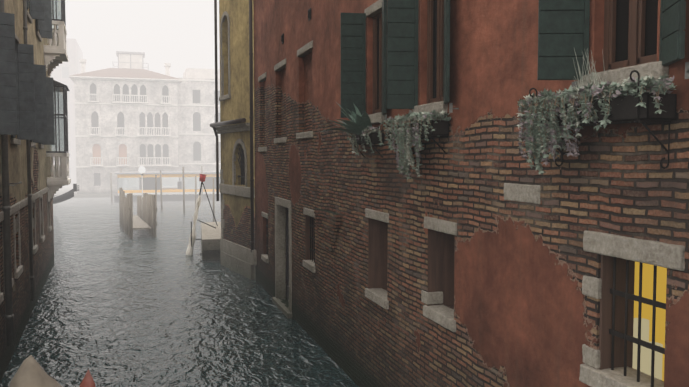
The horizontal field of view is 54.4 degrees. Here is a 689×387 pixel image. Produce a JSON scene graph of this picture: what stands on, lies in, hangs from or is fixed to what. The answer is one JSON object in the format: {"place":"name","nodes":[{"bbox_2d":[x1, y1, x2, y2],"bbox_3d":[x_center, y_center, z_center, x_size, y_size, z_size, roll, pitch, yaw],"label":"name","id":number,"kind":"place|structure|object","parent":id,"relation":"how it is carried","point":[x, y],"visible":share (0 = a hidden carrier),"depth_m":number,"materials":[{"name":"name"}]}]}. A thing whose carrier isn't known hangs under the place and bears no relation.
{"place":"outdoors","nodes":[
{"label":"outdoors","id":0,"kind":"place"},
{"bbox_2d":[50,38,82,184],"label":"neighbour building","id":1,"kind":"structure","parent":0,"point":[62,72],"depth_m":85.42,"materials":[{"name":"white"}]},
{"bbox_2d":[54,185,114,197],"bbox_3d":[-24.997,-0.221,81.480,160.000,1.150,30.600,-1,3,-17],"label":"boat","id":2,"kind":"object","parent":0,"point":[64,189],"depth_m":65.88,"materials":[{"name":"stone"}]},
{"bbox_2d":[140,173,143,196],"bbox_3d":[-11.562,0.213,38.329,0.209,2.750,0.220,-1,3,-17],"label":"street lamp post","id":3,"kind":"object","parent":2,"relation":"on","point":[141,174],"visible":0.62,"depth_m":38.25,"materials":[{"name":"white metal"}]},
{"bbox_2d":[138,166,145,172],"bbox_3d":[-11.562,-1.349,38.245,0.400,0.448,0.400,-1,3,-17],"label":"globe lamp","id":4,"kind":"object","parent":3,"relation":"on","point":[141,169],"visible":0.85,"depth_m":38.11,"materials":[{"name":"white glass"}]},
{"bbox_2d":[74,79,178,193],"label":"building facade","id":5,"kind":"structure","parent":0,"point":[107,119],"depth_m":66.64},
{"bbox_2d":[69,68,181,82],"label":"roof","id":6,"kind":"structure","parent":5,"relation":"on","point":[123,73],"depth_m":67.20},
{"bbox_2d":[113,51,148,69],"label":"rooftop structure","id":7,"kind":"object","parent":6,"relation":"on","point":[130,60],"visible":0.73,"depth_m":69.95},
{"bbox_2d":[74,59,178,167],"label":"palazzo stone trim","id":8,"kind":"structure","parent":5,"relation":"attached to","point":[167,66],"depth_m":66.58,"materials":[{"name":"white stone"}]},
{"bbox_2d":[52,0,219,77],"label":"sky","id":9,"kind":"structure","parent":0,"point":[180,33],"materials":[{"name":"white"}]},
{"bbox_2d":[0,197,357,386],"bbox_3d":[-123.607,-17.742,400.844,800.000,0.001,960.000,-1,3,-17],"label":"canal water","id":10,"kind":"structure","parent":0,"point":[116,306],"depth_m":16.48,"materials":[{"name":"grey liquid"}]},
{"bbox_2d":[0,0,53,382],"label":"building wall","id":11,"kind":"structure","parent":10,"relation":"on","point":[23,305],"depth_m":15.90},
{"bbox_2d":[0,0,33,345],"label":"drainpipes","id":12,"kind":"object","parent":11,"relation":"attached to","point":[6,209],"visible":0.81,"depth_m":12.27,"materials":[{"name":"black metal"}]},
{"bbox_2d":[0,10,51,303],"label":"trim","id":13,"kind":"structure","parent":11,"relation":"attached to","point":[14,211],"depth_m":14.75,"materials":[{"name":"grey stone"}]},
{"bbox_2d":[0,0,54,144],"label":"shutters","id":14,"kind":"object","parent":11,"relation":"attached to","point":[26,99],"visible":1,"depth_m":14.81,"materials":[{"name":"grey wood"}]},
{"bbox_2d":[44,20,67,75],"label":"balcony","id":15,"kind":"structure","parent":11,"relation":"attached to","point":[55,53],"depth_m":22.41,"materials":[{"name":"white stone"}]},
{"bbox_2d":[46,80,69,152],"bbox_3d":[-9.988,-2.692,23.383,0.700,2.550,2.000,-1,3,-20],"label":"bay window","id":16,"kind":"structure","parent":11,"relation":"attached to","point":[61,88],"depth_m":22.62,"materials":[{"name":"grey"}]},
{"bbox_2d":[46,153,70,201],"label":"balcony","id":17,"kind":"structure","parent":11,"relation":"attached to","point":[58,180],"depth_m":22.62,"materials":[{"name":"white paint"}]},
{"bbox_2d":[51,0,65,29],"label":"glazed balcony bay","id":18,"kind":"object","parent":11,"relation":"attached to","point":[62,10],"visible":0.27,"depth_m":22.40,"materials":[{"name":"grey glass"}]},
{"bbox_2d":[9,355,95,386],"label":"mooring post tops","id":19,"kind":"object","parent":10,"relation":"on","point":[30,372],"visible":1,"depth_m":8.84,"materials":[{"name":"grey"}]},
{"bbox_2d":[53,184,78,203],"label":"gondola","id":20,"kind":"object","parent":10,"relation":"on","point":[64,197],"visible":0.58,"depth_m":55.55,"materials":[{"name":"black"}]},
{"bbox_2d":[119,188,156,237],"bbox_3d":[-11.396,1.186,36.573,1.392,2.802,8.058,-1,3,-22],"label":"timber palisade","id":21,"kind":"object","parent":10,"relation":"in","point":[145,218],"visible":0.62,"depth_m":34.83,"materials":[{"name":"brown wood"}]},
{"bbox_2d":[110,166,214,221],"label":"mooring poles","id":22,"kind":"object","parent":10,"relation":"in","point":[183,191],"visible":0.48,"depth_m":48.80,"materials":[{"name":"brown wood"}]},
{"bbox_2d":[114,171,220,201],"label":"boat dock station","id":23,"kind":"object","parent":10,"relation":"on","point":[172,184],"visible":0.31,"depth_m":60.49,"materials":[{"name":"white"}]},
{"bbox_2d":[191,181,217,246],"bbox_3d":[-5.523,1.202,28.419,1.180,3.478,3.435,1,3,10],"label":"metal frame","id":24,"kind":"object","parent":10,"relation":"in","point":[199,220],"visible":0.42,"depth_m":28.36,"materials":[{"name":"metal"}]},
{"bbox_2d":[186,195,200,254],"bbox_3d":[-6.219,1.379,27.658,0.295,2.597,1.404,1,3,9],"label":"furled awning cloth","id":25,"kind":"object","parent":24,"relation":"attached to","point":[189,251],"visible":0.96,"depth_m":27.56,"materials":[{"name":"beige fabric"}]},
{"bbox_2d":[199,174,205,181],"bbox_3d":[-6.027,-0.668,28.521,0.299,0.343,0.300,-1,3,-17],"label":"lantern","id":26,"kind":"object","parent":24,"relation":"attached to","point":[202,178],"visible":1,"depth_m":28.41,"materials":[{"name":"red"}]},
{"bbox_2d":[201,222,220,259],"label":"platform","id":27,"kind":"structure","parent":10,"relation":"in","point":[210,240],"depth_m":25.90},
{"bbox_2d":[219,0,254,248],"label":"building","id":28,"kind":"structure","parent":10,"relation":"in","point":[236,216],"depth_m":22.95,"materials":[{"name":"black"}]},
{"bbox_2d":[210,0,245,200],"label":"drainpipe","id":29,"kind":"object","parent":28,"relation":"attached to","point":[224,123],"visible":0.98,"depth_m":24.40,"materials":[{"name":"brown metal"}]},
{"bbox_2d":[215,11,256,279],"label":"stone trim","id":30,"kind":"structure","parent":28,"relation":"attached to","point":[238,259],"depth_m":23.20,"materials":[{"name":"grey stone"}]},
{"bbox_2d":[238,146,244,184],"bbox_3d":[-3.419,-0.984,22.627,0.024,1.400,1.200,-2,3,-27],"label":"window","id":31,"kind":"structure","parent":28,"relation":"attached to","point":[242,161],"depth_m":22.70,"materials":[{"name":"glass"}]},
{"bbox_2d":[253,0,688,386],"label":"brick building","id":32,"kind":"structure","parent":10,"relation":"on","point":[505,277],"depth_m":7.65,"materials":[{"name":"red brick"}]},
{"bbox_2d":[249,0,253,252],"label":"drainpipe","id":33,"kind":"object","parent":32,"relation":"attached to","point":[251,116],"visible":0.92,"depth_m":21.32,"materials":[{"name":"brown"}]},
{"bbox_2d":[286,208,288,299],"bbox_3d":[-1.333,1.596,17.517,0.065,2.600,1.600,-1,3,-17],"label":"water door","id":34,"kind":"structure","parent":32,"relation":"attached to","point":[287,263],"depth_m":18.18,"materials":[{"name":"brown wood"}]},
{"bbox_2d":[351,133,383,157],"bbox_3d":[0.358,-0.755,10.597,0.230,0.375,1.000,-1,3,-17],"label":"window box","id":35,"kind":"object","parent":32,"relation":"attached to","point":[374,138],"visible":0.75,"depth_m":10.18,"materials":[{"name":"metal"}]},
{"bbox_2d":[321,102,371,134],"bbox_3d":[0.064,-1.181,10.529,0.830,0.548,1.024,1,3,17],"label":"agave plant","id":36,"kind":"object","parent":35,"relation":"on","point":[357,123],"visible":0.83,"depth_m":10.45,"materials":[{"name":"green plant"}]},
{"bbox_2d":[346,126,379,154],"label":"succulents","id":37,"kind":"object","parent":35,"relation":"in","point":[366,131],"visible":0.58,"depth_m":10.35,"materials":[{"name":"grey plant"}]},
{"bbox_2d":[388,120,448,153],"bbox_3d":[0.936,-0.707,8.688,0.250,0.406,1.450,-1,3,-17],"label":"window box","id":38,"kind":"object","parent":32,"relation":"attached to","point":[441,127],"visible":0.42,"depth_m":8.01,"materials":[{"name":"metal"}]},
{"bbox_2d":[377,110,450,178],"bbox_3d":[0.882,-0.614,8.651,0.422,0.872,1.789,-1,3,-17],"label":"trailing ivy","id":39,"kind":"object","parent":38,"relation":"in","point":[406,134],"visible":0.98,"depth_m":8.48,"materials":[{"name":"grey plant"}]},
{"bbox_2d":[266,8,665,386],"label":"window bars","id":40,"kind":"object","parent":32,"relation":"on","point":[640,299],"visible":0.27,"depth_m":5.25,"materials":[{"name":"black metal"}]},
{"bbox_2d":[258,0,684,386],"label":"stone window trim","id":41,"kind":"structure","parent":32,"relation":"attached to","point":[662,254],"depth_m":6.35,"materials":[{"name":"grey stone"}]},
{"bbox_2d":[340,0,685,117],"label":"green shutters","id":42,"kind":"object","parent":32,"relation":"attached to","point":[563,29],"visible":0.96,"depth_m":8.79,"materials":[{"name":"green wood"}]},
{"bbox_2d":[373,0,656,113],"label":"window frames","id":43,"kind":"structure","parent":32,"relation":"attached to","point":[636,37],"depth_m":5.50,"materials":[{"name":"brown wood"}]},
{"bbox_2d":[385,62,688,120],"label":"shutter holdbacks","id":44,"kind":"object","parent":32,"relation":"attached to","point":[451,108],"visible":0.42,"depth_m":5.58,"materials":[{"name":"metal"}]},
{"bbox_2d":[529,70,676,168],"bbox_3d":[1.946,-0.544,5.262,0.355,0.683,1.400,-1,3,-17],"label":"window box","id":45,"kind":"object","parent":32,"relation":"attached to","point":[625,110],"visible":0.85,"depth_m":4.70,"materials":[{"name":"metal"}]},
{"bbox_2d":[573,48,608,86],"bbox_3d":[1.920,-0.951,5.313,0.244,0.410,0.358,-1,3,-17],"label":"grass tuft","id":46,"kind":"object","parent":45,"relation":"in","point":[592,79],"visible":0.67,"depth_m":5.29,"materials":[{"name":"grey"}]},
{"bbox_2d":[516,74,676,174],"bbox_3d":[1.901,-0.504,5.279,0.446,0.738,1.704,-1,3,-17],"label":"trailing ivy","id":47,"kind":"object","parent":45,"relation":"in","point":[551,131],"visible":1,"depth_m":5.39,"materials":[{"name":"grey plant"}]},
{"bbox_2d":[632,318,662,379],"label":"gallery pedestals","id":48,"kind":"object","parent":32,"relation":"in","point":[645,360],"visible":0.44,"depth_m":6.29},
{"bbox_2d":[178,78,220,170],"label":"neighbouring building","id":49,"kind":"structure","parent":0,"point":[196,148],"depth_m":70.31,"materials":[{"name":"white"}]},
{"bbox_2d":[178,68,220,164],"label":"cornices","id":50,"kind":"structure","parent":49,"relation":"on","point":[198,73],"depth_m":71.21,"materials":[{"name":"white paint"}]}
]}

